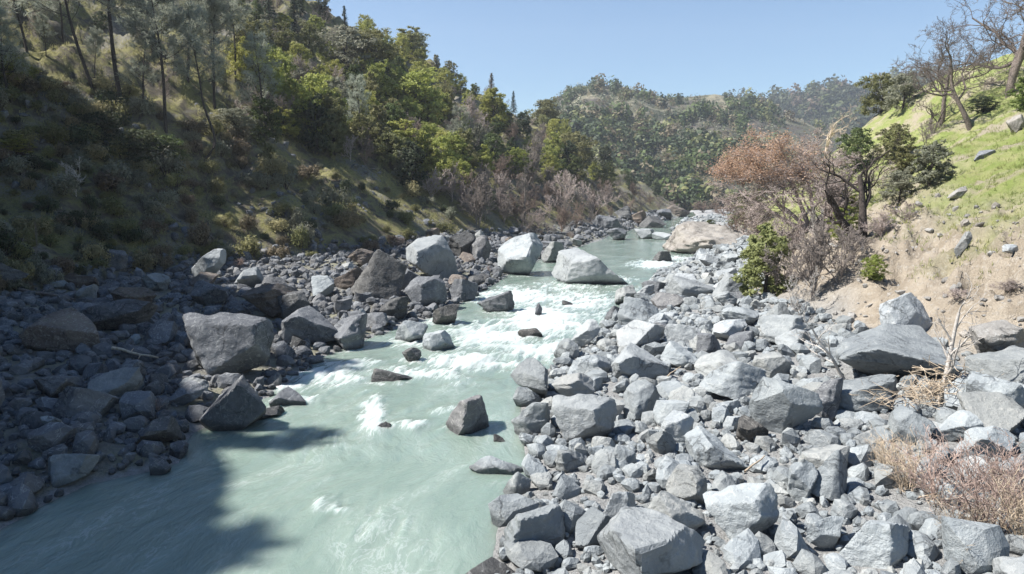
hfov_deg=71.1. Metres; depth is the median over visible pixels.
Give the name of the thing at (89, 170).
shrub
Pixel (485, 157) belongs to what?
leafy tree
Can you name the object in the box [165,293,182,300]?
boulder
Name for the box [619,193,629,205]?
bare tree
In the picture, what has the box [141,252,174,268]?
shrub
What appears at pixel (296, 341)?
boulder
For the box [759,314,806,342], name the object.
boulder
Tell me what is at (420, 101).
leafy tree
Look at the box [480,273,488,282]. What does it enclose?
boulder
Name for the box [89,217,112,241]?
shrub
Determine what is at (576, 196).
bare tree
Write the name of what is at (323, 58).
leafy tree
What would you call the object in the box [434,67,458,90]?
leafy tree
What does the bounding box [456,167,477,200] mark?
bare tree
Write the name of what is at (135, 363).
boulder
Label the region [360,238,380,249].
shrub
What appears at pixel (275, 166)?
shrub
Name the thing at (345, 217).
shrub
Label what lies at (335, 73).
bare tree
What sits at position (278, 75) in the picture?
leafy tree
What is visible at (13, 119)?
shrub
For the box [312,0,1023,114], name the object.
sky
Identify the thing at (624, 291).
boulder
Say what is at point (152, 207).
shrub
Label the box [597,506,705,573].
boulder
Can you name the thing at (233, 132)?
shrub
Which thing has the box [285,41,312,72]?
leafy tree
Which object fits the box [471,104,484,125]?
bare tree
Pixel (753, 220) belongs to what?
bare shrub
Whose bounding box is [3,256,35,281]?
shrub
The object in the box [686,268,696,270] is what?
boulder
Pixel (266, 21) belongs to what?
leafy tree
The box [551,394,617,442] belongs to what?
boulder
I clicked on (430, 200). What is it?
shrub
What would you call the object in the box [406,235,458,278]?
boulder
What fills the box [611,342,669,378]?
boulder
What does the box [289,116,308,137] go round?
leafy tree
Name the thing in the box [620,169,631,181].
leafy tree
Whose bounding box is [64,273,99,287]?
boulder
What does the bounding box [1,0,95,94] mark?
pine tree
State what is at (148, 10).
pine tree
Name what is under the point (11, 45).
pine tree
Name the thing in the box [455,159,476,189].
leafy tree
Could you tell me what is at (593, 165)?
leafy tree
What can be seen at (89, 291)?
boulder
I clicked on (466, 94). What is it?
leafy tree
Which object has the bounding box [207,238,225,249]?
shrub
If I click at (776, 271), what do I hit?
bare shrub
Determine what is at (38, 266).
shrub
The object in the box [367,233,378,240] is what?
shrub
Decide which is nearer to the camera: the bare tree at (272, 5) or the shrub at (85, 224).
the shrub at (85, 224)
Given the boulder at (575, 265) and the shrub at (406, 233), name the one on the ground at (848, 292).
the shrub at (406, 233)
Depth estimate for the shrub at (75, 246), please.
65.51 m
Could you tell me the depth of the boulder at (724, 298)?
51.69 m
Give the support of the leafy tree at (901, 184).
on the ground at (848, 292)
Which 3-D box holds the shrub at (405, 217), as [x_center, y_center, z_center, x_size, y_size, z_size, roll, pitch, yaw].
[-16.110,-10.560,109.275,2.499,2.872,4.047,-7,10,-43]
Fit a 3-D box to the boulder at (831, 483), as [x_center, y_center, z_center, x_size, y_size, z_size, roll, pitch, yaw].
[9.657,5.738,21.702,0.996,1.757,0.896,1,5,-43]
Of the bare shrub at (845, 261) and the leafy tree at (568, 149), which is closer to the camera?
the bare shrub at (845, 261)
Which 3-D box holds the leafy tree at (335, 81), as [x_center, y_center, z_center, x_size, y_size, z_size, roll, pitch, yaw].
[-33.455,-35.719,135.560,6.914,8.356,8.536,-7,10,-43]
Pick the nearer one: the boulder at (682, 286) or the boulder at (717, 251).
the boulder at (682, 286)
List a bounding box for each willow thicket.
[865,430,925,468]
[869,426,960,508]
[884,423,997,513]
[911,422,1023,493]
[911,455,1023,532]
[926,488,1010,562]
[958,427,1023,506]
[965,464,1023,535]
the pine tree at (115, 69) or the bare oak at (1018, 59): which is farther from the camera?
the bare oak at (1018, 59)
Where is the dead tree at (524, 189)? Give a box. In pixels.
[520,166,529,222]
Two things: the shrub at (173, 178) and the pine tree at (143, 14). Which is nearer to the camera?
the shrub at (173, 178)
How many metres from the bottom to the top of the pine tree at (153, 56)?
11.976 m
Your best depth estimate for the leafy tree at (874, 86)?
157.78 m
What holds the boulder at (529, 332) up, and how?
in the river water
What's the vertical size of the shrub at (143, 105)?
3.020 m
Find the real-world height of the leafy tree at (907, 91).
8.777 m
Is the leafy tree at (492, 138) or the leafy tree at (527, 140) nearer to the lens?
the leafy tree at (492, 138)
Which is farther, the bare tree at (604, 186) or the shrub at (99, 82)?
the bare tree at (604, 186)
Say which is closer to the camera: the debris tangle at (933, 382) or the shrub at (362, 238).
the debris tangle at (933, 382)
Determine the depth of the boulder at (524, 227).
140.75 m
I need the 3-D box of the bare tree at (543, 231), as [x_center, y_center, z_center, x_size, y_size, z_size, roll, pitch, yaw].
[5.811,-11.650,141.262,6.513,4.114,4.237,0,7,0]
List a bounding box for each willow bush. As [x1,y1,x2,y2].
[729,222,795,296]
[739,233,763,275]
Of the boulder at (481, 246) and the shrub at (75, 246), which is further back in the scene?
the boulder at (481, 246)
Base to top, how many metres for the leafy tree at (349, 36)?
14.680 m
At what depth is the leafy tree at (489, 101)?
222.22 m
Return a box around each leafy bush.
[0,52,40,82]
[0,134,36,153]
[76,111,122,140]
[99,129,179,162]
[143,134,188,160]
[213,106,258,133]
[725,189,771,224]
[824,205,867,242]
[860,254,893,281]
[965,95,999,112]
[1005,76,1023,111]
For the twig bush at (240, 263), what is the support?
on the ground at (848, 292)
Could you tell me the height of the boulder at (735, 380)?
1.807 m
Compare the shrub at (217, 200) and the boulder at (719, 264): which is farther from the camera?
the shrub at (217, 200)
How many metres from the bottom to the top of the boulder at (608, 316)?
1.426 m
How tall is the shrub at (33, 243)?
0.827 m
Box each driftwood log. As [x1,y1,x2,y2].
[18,288,75,299]
[111,346,158,358]
[744,455,764,472]
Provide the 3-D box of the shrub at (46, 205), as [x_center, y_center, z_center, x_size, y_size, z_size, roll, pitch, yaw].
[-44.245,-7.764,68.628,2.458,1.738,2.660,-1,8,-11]
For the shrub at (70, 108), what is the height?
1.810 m
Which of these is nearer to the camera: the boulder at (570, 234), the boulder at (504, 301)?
the boulder at (504, 301)
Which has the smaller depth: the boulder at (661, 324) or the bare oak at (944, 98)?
the boulder at (661, 324)
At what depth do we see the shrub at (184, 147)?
88.03 m
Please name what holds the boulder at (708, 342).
on the ground at (848, 292)
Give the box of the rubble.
[0,68,1023,573]
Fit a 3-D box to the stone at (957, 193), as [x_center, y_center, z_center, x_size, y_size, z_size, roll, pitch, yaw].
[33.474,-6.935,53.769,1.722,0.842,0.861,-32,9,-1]
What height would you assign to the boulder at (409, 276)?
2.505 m
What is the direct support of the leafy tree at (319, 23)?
on the ground at (848, 292)
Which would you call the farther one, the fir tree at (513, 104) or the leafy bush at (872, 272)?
the fir tree at (513, 104)
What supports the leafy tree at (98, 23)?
on the ground at (848, 292)
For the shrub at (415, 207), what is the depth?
116.34 m
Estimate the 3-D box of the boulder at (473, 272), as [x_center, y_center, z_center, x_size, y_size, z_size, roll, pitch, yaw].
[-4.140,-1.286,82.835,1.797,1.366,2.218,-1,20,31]
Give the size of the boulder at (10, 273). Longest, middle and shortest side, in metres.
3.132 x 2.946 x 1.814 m
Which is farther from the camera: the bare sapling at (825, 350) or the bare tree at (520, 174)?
the bare tree at (520, 174)
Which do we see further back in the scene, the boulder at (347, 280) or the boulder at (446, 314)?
the boulder at (347, 280)
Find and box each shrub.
[0,69,35,88]
[0,110,5,121]
[0,126,43,144]
[0,152,38,174]
[0,209,7,214]
[0,219,14,233]
[0,223,20,256]
[0,235,33,259]
[0,278,13,290]
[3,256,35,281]
[6,277,30,291]
[8,188,20,195]
[9,116,21,123]
[10,215,55,235]
[13,143,33,154]
[13,228,38,241]
[15,75,41,93]
[16,245,34,258]
[18,94,32,105]
[18,175,36,189]
[20,202,36,209]
[21,152,47,169]
[22,252,44,262]
[24,240,38,246]
[24,257,51,278]
[25,171,41,179]
[28,99,44,109]
[31,65,48,74]
[32,198,59,213]
[32,231,61,247]
[33,268,65,287]
[34,121,70,144]
[34,251,48,259]
[35,195,49,201]
[36,73,65,90]
[40,160,58,170]
[40,171,81,195]
[40,215,55,224]
[46,255,78,274]
[52,142,73,157]
[53,207,101,227]
[54,213,75,224]
[59,80,71,87]
[60,150,94,169]
[61,83,80,97]
[61,112,81,128]
[62,92,94,106]
[64,98,110,117]
[64,122,100,144]
[65,103,87,115]
[67,149,93,161]
[71,251,82,260]
[71,264,88,274]
[73,241,81,250]
[74,175,85,185]
[75,235,83,241]
[77,122,107,143]
[77,238,101,251]
[79,242,113,260]
[79,255,111,268]
[80,142,109,159]
[80,190,99,208]
[80,216,98,229]
[84,166,94,172]
[86,87,94,93]
[89,167,125,192]
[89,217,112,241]
[92,72,114,90]
[93,87,128,105]
[95,97,129,121]
[96,89,113,97]
[96,193,128,215]
[97,153,109,161]
[99,267,107,276]
[100,159,133,183]
[102,242,114,251]
[107,217,141,234]
[112,110,131,125]
[114,82,141,100]
[116,226,146,242]
[119,99,133,112]
[127,94,159,115]
[127,158,153,174]
[130,249,159,271]
[131,193,149,202]
[131,227,153,243]
[135,141,152,152]
[138,215,168,233]
[139,123,147,129]
[139,159,161,176]
[140,197,166,214]
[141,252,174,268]
[148,145,186,176]
[155,105,162,112]
[155,140,181,160]
[155,188,179,204]
[156,111,163,120]
[162,216,175,224]
[165,171,189,187]
[170,117,209,132]
[171,162,183,175]
[175,141,190,153]
[177,185,188,194]
[177,194,197,204]
[177,244,194,254]
[179,177,199,187]
[179,255,187,261]
[182,217,213,246]
[183,207,198,222]
[186,139,204,152]
[194,245,209,256]
[196,157,221,173]
[202,117,223,135]
[203,146,215,156]
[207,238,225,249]
[208,176,226,193]
[209,138,231,156]
[210,194,226,205]
[213,175,224,181]
[213,215,236,226]
[216,244,233,257]
[220,131,231,139]
[224,137,252,156]
[225,160,232,167]
[226,124,251,140]
[226,154,251,168]
[231,235,265,259]
[234,170,266,186]
[238,214,257,230]
[249,170,286,188]
[253,154,289,179]
[257,141,276,153]
[257,150,279,161]
[259,232,269,239]
[263,217,273,224]
[266,244,292,259]
[267,218,289,231]
[272,197,295,216]
[273,168,297,188]
[275,234,289,245]
[285,206,304,225]
[288,164,296,171]
[288,222,311,248]
[289,219,317,239]
[297,163,321,179]
[299,190,318,204]
[301,218,317,228]
[305,250,318,256]
[306,201,322,213]
[312,161,324,168]
[317,186,353,208]
[321,185,331,192]
[322,202,350,216]
[330,172,342,179]
[331,207,363,227]
[336,194,358,205]
[338,178,351,193]
[347,202,357,211]
[356,236,369,242]
[357,183,365,189]
[358,213,366,222]
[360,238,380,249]
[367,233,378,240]
[383,186,390,191]
[383,224,391,231]
[385,199,400,209]
[385,209,393,217]
[387,235,399,243]
[397,209,416,224]
[402,227,417,239]
[403,180,423,196]
[410,204,419,210]
[420,196,435,203]
[434,220,456,233]
[440,206,447,211]
[443,204,456,219]
[691,200,713,212]
[710,201,737,215]
[718,205,770,233]
[737,199,786,238]
[758,236,799,291]
[773,209,819,268]
[779,218,840,299]
[784,266,821,315]
[797,218,861,283]
[806,204,832,247]
[807,171,858,233]
[828,225,881,263]
[857,211,899,237]
[883,200,921,220]
[917,118,936,144]
[923,118,946,132]
[942,287,971,300]
[984,278,1022,292]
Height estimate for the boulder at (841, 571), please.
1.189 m
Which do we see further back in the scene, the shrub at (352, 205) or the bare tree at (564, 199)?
the bare tree at (564, 199)
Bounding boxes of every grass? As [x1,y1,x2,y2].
[0,0,518,277]
[771,65,1023,285]
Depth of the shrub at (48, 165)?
73.91 m
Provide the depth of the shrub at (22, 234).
60.26 m
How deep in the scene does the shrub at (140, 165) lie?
81.79 m
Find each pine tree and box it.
[0,0,53,53]
[0,5,31,102]
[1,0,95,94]
[30,13,57,56]
[37,0,81,42]
[82,26,106,77]
[97,0,131,98]
[102,0,205,132]
[115,0,173,62]
[115,22,163,116]
[152,0,213,82]
[165,37,183,74]
[166,0,230,161]
[166,0,246,109]
[219,0,268,81]
[230,31,282,124]
[341,73,373,129]
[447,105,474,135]
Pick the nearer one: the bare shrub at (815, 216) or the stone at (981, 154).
the bare shrub at (815, 216)
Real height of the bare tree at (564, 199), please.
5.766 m
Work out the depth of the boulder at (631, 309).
52.50 m
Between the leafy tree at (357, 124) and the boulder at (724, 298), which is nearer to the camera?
the boulder at (724, 298)
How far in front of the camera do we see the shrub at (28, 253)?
56.92 m
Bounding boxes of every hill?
[553,86,841,211]
[769,78,934,137]
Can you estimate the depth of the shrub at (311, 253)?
84.92 m
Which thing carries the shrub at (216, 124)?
on the ground at (848, 292)
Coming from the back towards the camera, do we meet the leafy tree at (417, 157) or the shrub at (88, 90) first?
the leafy tree at (417, 157)
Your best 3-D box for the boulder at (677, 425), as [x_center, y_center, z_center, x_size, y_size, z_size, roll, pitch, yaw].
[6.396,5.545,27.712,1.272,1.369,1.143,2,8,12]
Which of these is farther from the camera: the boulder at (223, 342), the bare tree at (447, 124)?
the bare tree at (447, 124)
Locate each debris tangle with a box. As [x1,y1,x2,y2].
[844,374,946,410]
[896,355,1002,403]
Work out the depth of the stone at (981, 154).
59.50 m
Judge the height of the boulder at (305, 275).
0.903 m
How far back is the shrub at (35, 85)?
80.85 m
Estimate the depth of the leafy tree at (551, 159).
195.64 m
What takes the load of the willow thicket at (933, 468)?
on the ground at (848, 292)
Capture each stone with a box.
[947,186,966,198]
[954,231,972,257]
[973,150,995,160]
[1002,244,1018,253]
[1006,114,1023,133]
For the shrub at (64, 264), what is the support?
on the ground at (848, 292)
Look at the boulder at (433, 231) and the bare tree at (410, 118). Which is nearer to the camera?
the boulder at (433, 231)
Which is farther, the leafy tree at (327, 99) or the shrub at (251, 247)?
the leafy tree at (327, 99)
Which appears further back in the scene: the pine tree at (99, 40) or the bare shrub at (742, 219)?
the bare shrub at (742, 219)
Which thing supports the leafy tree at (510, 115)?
on the ground at (848, 292)
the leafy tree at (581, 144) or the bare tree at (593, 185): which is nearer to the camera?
the bare tree at (593, 185)
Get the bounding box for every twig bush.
[232,258,246,268]
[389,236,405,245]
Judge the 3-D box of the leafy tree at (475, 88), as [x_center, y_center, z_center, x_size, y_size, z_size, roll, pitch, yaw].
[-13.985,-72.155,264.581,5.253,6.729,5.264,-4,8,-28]
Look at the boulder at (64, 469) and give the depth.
24.73 m
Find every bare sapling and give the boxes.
[52,156,85,196]
[790,308,844,379]
[931,275,985,402]
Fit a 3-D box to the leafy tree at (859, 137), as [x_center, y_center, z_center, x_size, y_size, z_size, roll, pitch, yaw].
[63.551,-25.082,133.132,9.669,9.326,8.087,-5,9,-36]
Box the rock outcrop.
[662,221,751,253]
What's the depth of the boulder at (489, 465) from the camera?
26.13 m
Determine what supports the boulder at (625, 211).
on the ground at (848, 292)
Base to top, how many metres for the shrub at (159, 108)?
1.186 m
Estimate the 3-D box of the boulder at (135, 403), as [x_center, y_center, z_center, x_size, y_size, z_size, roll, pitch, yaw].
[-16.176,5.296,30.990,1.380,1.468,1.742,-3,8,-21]
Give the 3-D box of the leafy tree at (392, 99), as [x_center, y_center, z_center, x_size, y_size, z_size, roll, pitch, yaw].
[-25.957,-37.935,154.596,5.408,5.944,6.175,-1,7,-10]
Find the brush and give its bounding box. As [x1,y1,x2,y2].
[534,80,838,200]
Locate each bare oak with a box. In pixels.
[701,124,912,229]
[793,105,860,167]
[808,128,903,238]
[888,19,1023,124]
[903,2,1013,130]
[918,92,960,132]
[933,0,1023,97]
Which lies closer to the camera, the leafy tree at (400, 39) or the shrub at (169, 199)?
the shrub at (169, 199)
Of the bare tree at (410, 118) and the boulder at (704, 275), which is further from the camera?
the bare tree at (410, 118)
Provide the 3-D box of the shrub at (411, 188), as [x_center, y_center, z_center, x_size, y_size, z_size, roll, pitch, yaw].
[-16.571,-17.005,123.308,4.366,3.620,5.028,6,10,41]
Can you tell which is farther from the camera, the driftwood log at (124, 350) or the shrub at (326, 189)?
the shrub at (326, 189)
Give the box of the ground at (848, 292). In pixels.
[0,0,1023,573]
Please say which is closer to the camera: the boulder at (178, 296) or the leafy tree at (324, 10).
the boulder at (178, 296)
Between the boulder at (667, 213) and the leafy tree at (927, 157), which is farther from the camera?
the boulder at (667, 213)
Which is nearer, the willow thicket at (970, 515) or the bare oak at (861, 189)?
the willow thicket at (970, 515)
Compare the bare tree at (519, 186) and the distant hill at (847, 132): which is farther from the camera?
the distant hill at (847, 132)
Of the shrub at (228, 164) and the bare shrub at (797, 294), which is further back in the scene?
the shrub at (228, 164)
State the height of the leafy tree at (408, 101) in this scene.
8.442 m
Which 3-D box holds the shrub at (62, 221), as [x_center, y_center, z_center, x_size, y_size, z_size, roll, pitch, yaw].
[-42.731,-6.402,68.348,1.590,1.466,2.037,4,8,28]
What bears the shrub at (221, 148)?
on the ground at (848, 292)
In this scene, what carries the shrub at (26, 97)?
on the ground at (848, 292)
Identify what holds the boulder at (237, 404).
on the ground at (848, 292)
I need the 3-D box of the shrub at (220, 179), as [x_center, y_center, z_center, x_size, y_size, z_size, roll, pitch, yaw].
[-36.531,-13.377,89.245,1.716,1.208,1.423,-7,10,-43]
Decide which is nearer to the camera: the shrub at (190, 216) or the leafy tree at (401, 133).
the shrub at (190, 216)
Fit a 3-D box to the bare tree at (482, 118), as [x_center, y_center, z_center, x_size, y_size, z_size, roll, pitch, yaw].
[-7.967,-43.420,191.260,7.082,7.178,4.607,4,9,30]
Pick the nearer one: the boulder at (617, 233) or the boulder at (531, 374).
the boulder at (531, 374)
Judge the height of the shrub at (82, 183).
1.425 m
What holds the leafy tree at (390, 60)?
on the ground at (848, 292)
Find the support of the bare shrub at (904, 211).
on the ground at (848, 292)
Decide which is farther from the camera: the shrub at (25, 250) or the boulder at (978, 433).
the shrub at (25, 250)
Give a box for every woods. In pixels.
[523,73,851,209]
[724,60,963,133]
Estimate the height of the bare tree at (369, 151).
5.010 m
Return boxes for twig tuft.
[155,398,166,411]
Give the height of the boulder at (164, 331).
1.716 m
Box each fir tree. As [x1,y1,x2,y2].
[261,0,276,30]
[287,0,300,35]
[296,0,305,15]
[341,5,347,28]
[487,73,497,97]
[509,91,516,113]
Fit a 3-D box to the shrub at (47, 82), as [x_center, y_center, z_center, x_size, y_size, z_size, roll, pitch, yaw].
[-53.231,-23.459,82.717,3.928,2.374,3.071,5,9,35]
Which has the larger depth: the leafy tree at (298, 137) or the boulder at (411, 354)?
the leafy tree at (298, 137)
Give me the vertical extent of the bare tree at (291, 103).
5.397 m
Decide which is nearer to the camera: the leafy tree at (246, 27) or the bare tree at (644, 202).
the leafy tree at (246, 27)
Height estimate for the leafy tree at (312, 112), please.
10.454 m
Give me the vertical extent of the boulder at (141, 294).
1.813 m
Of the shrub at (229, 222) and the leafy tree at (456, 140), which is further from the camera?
the leafy tree at (456, 140)
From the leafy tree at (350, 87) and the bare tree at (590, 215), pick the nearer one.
the leafy tree at (350, 87)
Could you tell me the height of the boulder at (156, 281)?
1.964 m
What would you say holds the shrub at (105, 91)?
on the ground at (848, 292)
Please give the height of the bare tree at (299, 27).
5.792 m
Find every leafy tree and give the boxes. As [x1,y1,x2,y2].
[32,8,47,19]
[91,10,107,30]
[157,11,168,31]
[219,14,272,56]
[223,36,263,81]
[232,0,253,33]
[236,43,291,95]
[243,93,286,144]
[248,0,264,19]
[255,66,289,104]
[256,30,274,56]
[259,14,278,36]
[261,19,274,45]
[263,44,298,100]
[270,105,300,137]
[272,12,293,33]
[272,20,296,63]
[275,77,308,129]
[281,73,352,136]
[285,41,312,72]
[285,67,308,92]
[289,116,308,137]
[290,106,308,144]
[294,19,323,56]
[295,94,329,136]
[300,24,388,81]
[301,93,332,152]
[305,14,327,41]
[306,0,329,10]
[309,64,330,76]
[315,88,350,144]
[316,41,341,70]
[319,2,331,19]
[320,76,354,114]
[321,114,346,155]
[324,58,346,84]
[338,28,402,65]
[338,99,349,123]
[344,63,363,93]
[345,111,376,144]
[347,82,363,111]
[349,53,374,78]
[355,14,376,29]
[356,19,374,35]
[356,89,381,121]
[360,71,384,109]
[363,58,395,101]
[365,122,393,156]
[367,104,387,136]
[370,47,393,71]
[371,131,409,168]
[378,61,390,84]
[382,97,403,118]
[383,35,397,57]
[384,62,405,95]
[384,101,404,130]
[385,67,449,123]
[387,119,426,163]
[388,55,405,78]
[391,83,403,106]
[391,150,410,176]
[392,26,430,61]
[393,32,412,55]
[394,51,409,68]
[395,140,429,185]
[398,95,424,127]
[399,91,415,113]
[408,47,427,64]
[409,61,430,84]
[412,34,429,52]
[412,83,433,118]
[413,138,443,179]
[417,96,441,129]
[417,125,430,164]
[421,61,432,79]
[421,121,441,138]
[421,145,457,191]
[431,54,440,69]
[431,130,460,176]
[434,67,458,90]
[434,128,454,148]
[434,131,474,168]
[435,91,455,122]
[437,82,456,110]
[443,60,458,80]
[451,130,475,152]
[453,73,467,93]
[455,123,471,139]
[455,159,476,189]
[456,128,474,165]
[457,144,481,175]
[458,112,470,127]
[460,89,473,110]
[470,83,479,99]
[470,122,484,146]
[473,146,481,166]
[474,87,512,131]
[474,144,496,175]
[477,133,511,164]
[487,102,512,125]
[488,117,504,137]
[499,149,535,177]
[503,112,517,134]
[504,137,518,154]
[505,147,528,169]
[514,109,531,137]
[522,136,532,149]
[523,146,541,173]
[528,96,561,130]
[537,114,549,128]
[539,144,560,174]
[541,151,562,180]
[543,119,565,138]
[543,132,564,160]
[548,131,601,167]
[557,158,569,180]
[558,118,571,138]
[559,140,580,165]
[567,153,583,179]
[575,168,588,187]
[583,147,594,168]
[587,161,603,181]
[592,164,621,191]
[597,143,612,166]
[607,161,616,176]
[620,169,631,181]
[626,176,637,190]
[643,173,652,186]
[651,180,661,194]
[834,127,880,172]
[840,189,858,213]
[854,72,905,115]
[869,123,917,160]
[874,167,917,202]
[879,70,921,111]
[886,144,920,177]
[908,138,957,186]
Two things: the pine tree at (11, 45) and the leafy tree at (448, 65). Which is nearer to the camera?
the pine tree at (11, 45)
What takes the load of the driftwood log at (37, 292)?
on the ground at (848, 292)
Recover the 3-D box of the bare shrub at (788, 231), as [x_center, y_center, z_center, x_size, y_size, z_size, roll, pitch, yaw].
[23.885,-3.980,60.700,4.685,5.462,6.704,5,9,32]
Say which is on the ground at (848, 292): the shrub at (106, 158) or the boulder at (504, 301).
the shrub at (106, 158)
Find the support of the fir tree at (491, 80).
on the ground at (848, 292)
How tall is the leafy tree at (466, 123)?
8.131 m
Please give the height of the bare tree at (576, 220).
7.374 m
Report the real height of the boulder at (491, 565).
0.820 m
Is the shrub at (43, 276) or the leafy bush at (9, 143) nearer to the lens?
the shrub at (43, 276)
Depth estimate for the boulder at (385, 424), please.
31.04 m
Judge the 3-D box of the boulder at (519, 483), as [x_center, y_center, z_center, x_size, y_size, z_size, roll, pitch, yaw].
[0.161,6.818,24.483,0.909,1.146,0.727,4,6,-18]
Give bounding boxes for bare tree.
[155,76,175,98]
[235,98,272,124]
[240,85,267,105]
[259,0,281,14]
[263,91,294,111]
[270,94,292,124]
[289,54,308,80]
[290,17,303,34]
[306,60,323,76]
[309,8,332,23]
[329,65,344,94]
[339,135,358,160]
[354,137,375,164]
[358,127,376,152]
[398,112,421,141]
[400,122,423,141]
[414,167,449,197]
[432,160,462,201]
[444,120,452,131]
[454,171,498,228]
[454,179,491,207]
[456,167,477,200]
[457,93,479,127]
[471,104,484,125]
[472,113,494,134]
[475,154,513,178]
[475,163,492,183]
[476,167,494,191]
[476,188,493,219]
[489,167,524,184]
[491,187,512,213]
[492,134,505,148]
[492,171,513,198]
[496,155,508,171]
[498,197,512,222]
[503,121,520,141]
[503,194,541,220]
[505,193,519,213]
[506,159,532,180]
[513,173,530,196]
[515,181,542,205]
[515,198,529,223]
[517,212,535,232]
[519,188,535,215]
[523,133,547,183]
[524,168,536,191]
[526,207,549,227]
[527,166,543,182]
[531,131,549,147]
[531,218,555,234]
[535,123,548,141]
[539,178,557,195]
[540,182,558,202]
[542,195,557,218]
[543,165,561,185]
[549,171,578,210]
[553,183,573,206]
[555,205,573,231]
[556,199,584,227]
[559,176,580,194]
[560,195,569,210]
[562,169,573,187]
[572,190,583,212]
[578,180,589,202]
[579,187,620,216]
[585,177,602,191]
[585,189,602,210]
[587,210,596,224]
[591,205,611,214]
[599,180,611,198]
[600,183,614,204]
[606,205,615,215]
[609,174,626,189]
[612,188,625,200]
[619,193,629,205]
[625,199,635,212]
[627,182,641,197]
[632,201,643,212]
[633,193,649,205]
[644,193,656,204]
[654,198,674,208]
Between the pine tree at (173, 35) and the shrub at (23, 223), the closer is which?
the shrub at (23, 223)
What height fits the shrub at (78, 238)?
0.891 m
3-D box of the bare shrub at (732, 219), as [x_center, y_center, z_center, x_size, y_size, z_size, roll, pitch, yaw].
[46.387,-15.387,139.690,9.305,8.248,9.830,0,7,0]
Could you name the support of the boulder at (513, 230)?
on the ground at (848, 292)
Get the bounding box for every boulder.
[0,263,28,282]
[0,378,4,406]
[19,307,99,352]
[27,422,75,452]
[33,376,83,397]
[40,415,63,424]
[47,453,99,487]
[50,280,67,288]
[50,386,119,419]
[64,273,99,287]
[74,284,98,300]
[79,299,157,330]
[87,367,144,397]
[106,249,127,271]
[111,287,156,301]
[119,391,156,420]
[120,359,146,377]
[130,334,140,344]
[135,415,181,443]
[141,273,170,290]
[144,320,177,345]
[144,362,159,369]
[148,453,171,474]
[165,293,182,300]
[168,380,204,405]
[178,377,208,390]
[182,312,274,375]
[184,336,192,348]
[189,272,217,286]
[190,280,228,305]
[191,248,225,276]
[199,375,265,430]
[234,267,263,286]
[240,283,298,317]
[260,405,284,418]
[262,276,288,285]
[269,386,305,406]
[277,290,309,319]
[281,305,336,343]
[291,336,305,346]
[302,272,309,279]
[311,275,333,296]
[332,313,367,349]
[334,267,362,288]
[341,262,354,269]
[348,248,373,265]
[350,249,406,298]
[367,312,387,326]
[371,368,412,381]
[378,421,391,426]
[379,296,408,318]
[395,320,427,341]
[401,268,418,289]
[402,347,421,361]
[405,276,447,306]
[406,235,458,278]
[422,330,454,350]
[426,228,439,235]
[432,304,458,323]
[446,395,488,434]
[448,274,466,284]
[448,279,477,301]
[449,230,475,255]
[459,252,474,262]
[466,557,514,573]
[468,275,483,285]
[469,269,480,276]
[469,456,523,474]
[470,236,491,260]
[475,230,483,237]
[477,290,514,311]
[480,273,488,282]
[493,434,504,441]
[497,232,542,274]
[503,472,530,494]
[505,504,564,547]
[509,228,518,233]
[510,357,547,395]
[511,402,549,434]
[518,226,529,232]
[518,328,542,336]
[535,302,541,314]
[541,241,563,262]
[542,241,551,245]
[543,235,551,240]
[551,247,627,284]
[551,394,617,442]
[552,373,594,396]
[554,338,578,358]
[554,450,586,472]
[562,300,572,304]
[566,231,574,237]
[569,238,581,245]
[571,319,600,347]
[574,234,583,239]
[575,506,611,548]
[577,354,611,373]
[594,215,622,228]
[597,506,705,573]
[599,320,611,328]
[604,305,619,319]
[604,491,635,516]
[605,228,626,239]
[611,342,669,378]
[614,206,631,218]
[614,444,636,463]
[615,285,635,303]
[616,320,664,346]
[617,296,658,324]
[623,379,659,420]
[631,210,646,223]
[634,228,653,238]
[634,292,647,297]
[637,284,654,295]
[639,216,665,227]
[642,281,665,292]
[647,431,675,453]
[648,491,705,529]
[649,313,665,322]
[651,292,683,309]
[652,232,670,239]
[652,251,671,260]
[654,322,666,327]
[656,209,671,219]
[660,341,697,367]
[661,410,693,442]
[664,312,677,316]
[664,324,700,345]
[665,273,674,280]
[665,276,714,297]
[665,464,706,504]
[666,205,689,216]
[668,385,697,400]
[675,273,695,279]
[684,425,747,469]
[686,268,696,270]
[694,350,737,376]
[696,248,705,256]
[696,332,720,352]
[698,253,719,265]
[699,361,765,398]
[701,272,713,278]
[703,483,778,539]
[712,244,726,249]
[712,272,742,296]
[712,319,746,338]
[714,248,720,253]
[715,261,729,267]
[715,267,736,276]
[715,291,737,305]
[720,245,732,252]
[720,253,739,261]
[721,307,759,325]
[723,416,740,429]
[726,331,754,347]
[732,291,743,298]
[736,415,768,441]
[737,239,746,245]
[749,376,823,433]
[750,300,764,308]
[752,351,791,377]
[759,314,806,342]
[766,302,790,315]
[775,328,810,347]
[787,459,817,500]
[798,444,849,468]
[806,516,843,549]
[811,450,847,500]
[815,378,842,419]
[823,569,852,573]
[836,323,964,377]
[839,374,897,411]
[839,520,909,568]
[879,292,932,330]
[887,405,935,443]
[887,514,911,529]
[932,410,983,441]
[943,375,967,410]
[952,455,989,485]
[956,391,1023,431]
[963,426,1015,456]
[964,345,1023,383]
[966,371,1023,407]
[968,320,1023,352]
[992,556,1023,573]
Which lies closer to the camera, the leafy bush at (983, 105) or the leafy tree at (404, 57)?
the leafy bush at (983, 105)
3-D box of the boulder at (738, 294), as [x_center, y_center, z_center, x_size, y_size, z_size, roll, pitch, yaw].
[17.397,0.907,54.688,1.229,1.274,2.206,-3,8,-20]
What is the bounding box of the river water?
[0,212,694,573]
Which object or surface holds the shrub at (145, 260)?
on the ground at (848, 292)

